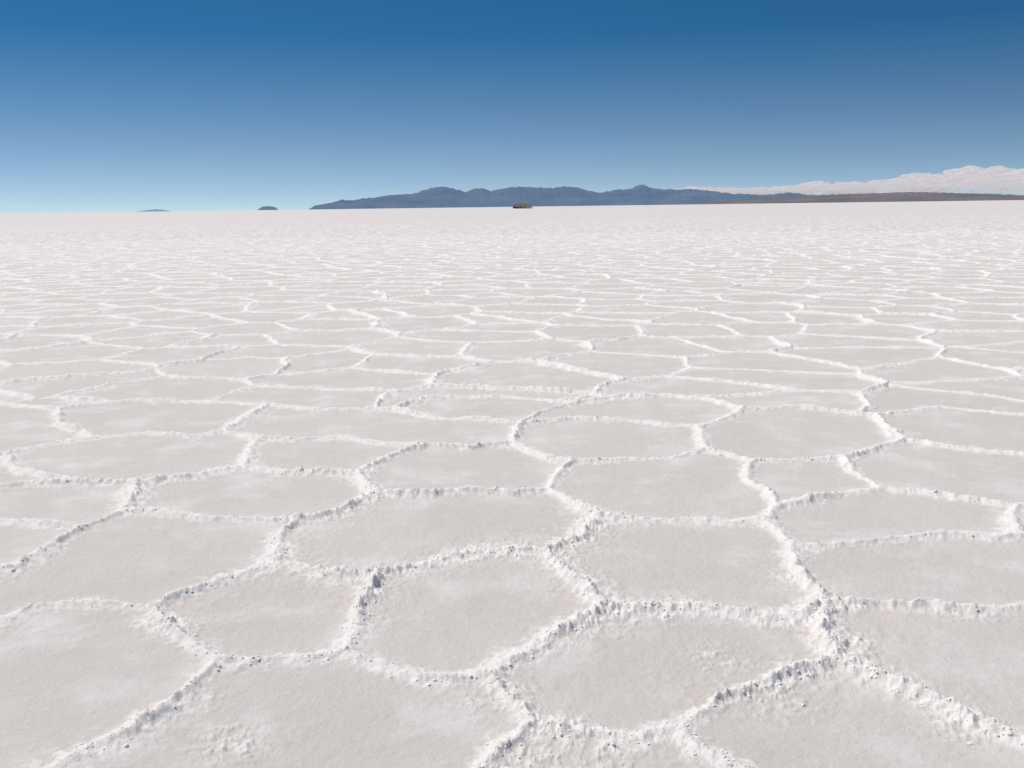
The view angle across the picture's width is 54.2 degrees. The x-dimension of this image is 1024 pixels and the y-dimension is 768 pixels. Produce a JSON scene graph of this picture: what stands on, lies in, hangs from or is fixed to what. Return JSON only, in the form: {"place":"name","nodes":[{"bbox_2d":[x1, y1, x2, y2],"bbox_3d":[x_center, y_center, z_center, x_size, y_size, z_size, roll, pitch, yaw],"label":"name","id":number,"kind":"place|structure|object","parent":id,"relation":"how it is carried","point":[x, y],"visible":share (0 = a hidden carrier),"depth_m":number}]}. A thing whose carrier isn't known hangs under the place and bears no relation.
{"place":"outdoors","nodes":[
{"label":"outdoors","id":0,"kind":"place"},
{"bbox_2d":[137,209,166,211],"bbox_3d":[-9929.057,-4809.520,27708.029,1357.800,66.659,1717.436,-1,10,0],"label":"island hill","id":1,"kind":"structure","parent":0,"point":[155,210],"depth_m":27330.55},
{"bbox_2d":[258,206,277,209],"bbox_3d":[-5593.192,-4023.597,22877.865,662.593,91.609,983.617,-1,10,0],"label":"island hill","id":2,"kind":"structure","parent":0,"point":[268,208],"depth_m":22672.70},
{"bbox_2d":[0,200,1023,767],"bbox_3d":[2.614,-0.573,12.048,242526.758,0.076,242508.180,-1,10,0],"label":"salt flat ground","id":3,"kind":"structure","parent":0,"point":[154,354],"depth_m":5.81},
{"bbox_2d":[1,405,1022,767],"bbox_3d":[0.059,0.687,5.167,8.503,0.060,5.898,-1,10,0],"label":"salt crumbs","id":4,"kind":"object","parent":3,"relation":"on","point":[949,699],"visible":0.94,"depth_m":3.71},
{"bbox_2d":[514,204,531,208],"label":"salt block hotel","id":5,"kind":"structure","parent":3,"relation":"on","point":[521,206],"depth_m":837.03},
{"bbox_2d":[0,0,1023,213],"label":"sky","id":6,"kind":"structure","parent":0,"point":[106,105]},
{"bbox_2d":[308,185,809,209],"bbox_3d":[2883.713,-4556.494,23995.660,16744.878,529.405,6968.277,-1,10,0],"label":"mountain range","id":7,"kind":"structure","parent":0,"point":[441,197],"depth_m":23440.02},
{"bbox_2d":[655,192,1023,204],"bbox_3d":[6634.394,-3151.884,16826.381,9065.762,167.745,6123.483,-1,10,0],"label":"hills","id":8,"kind":"structure","parent":0,"point":[897,197],"depth_m":16293.53}
]}

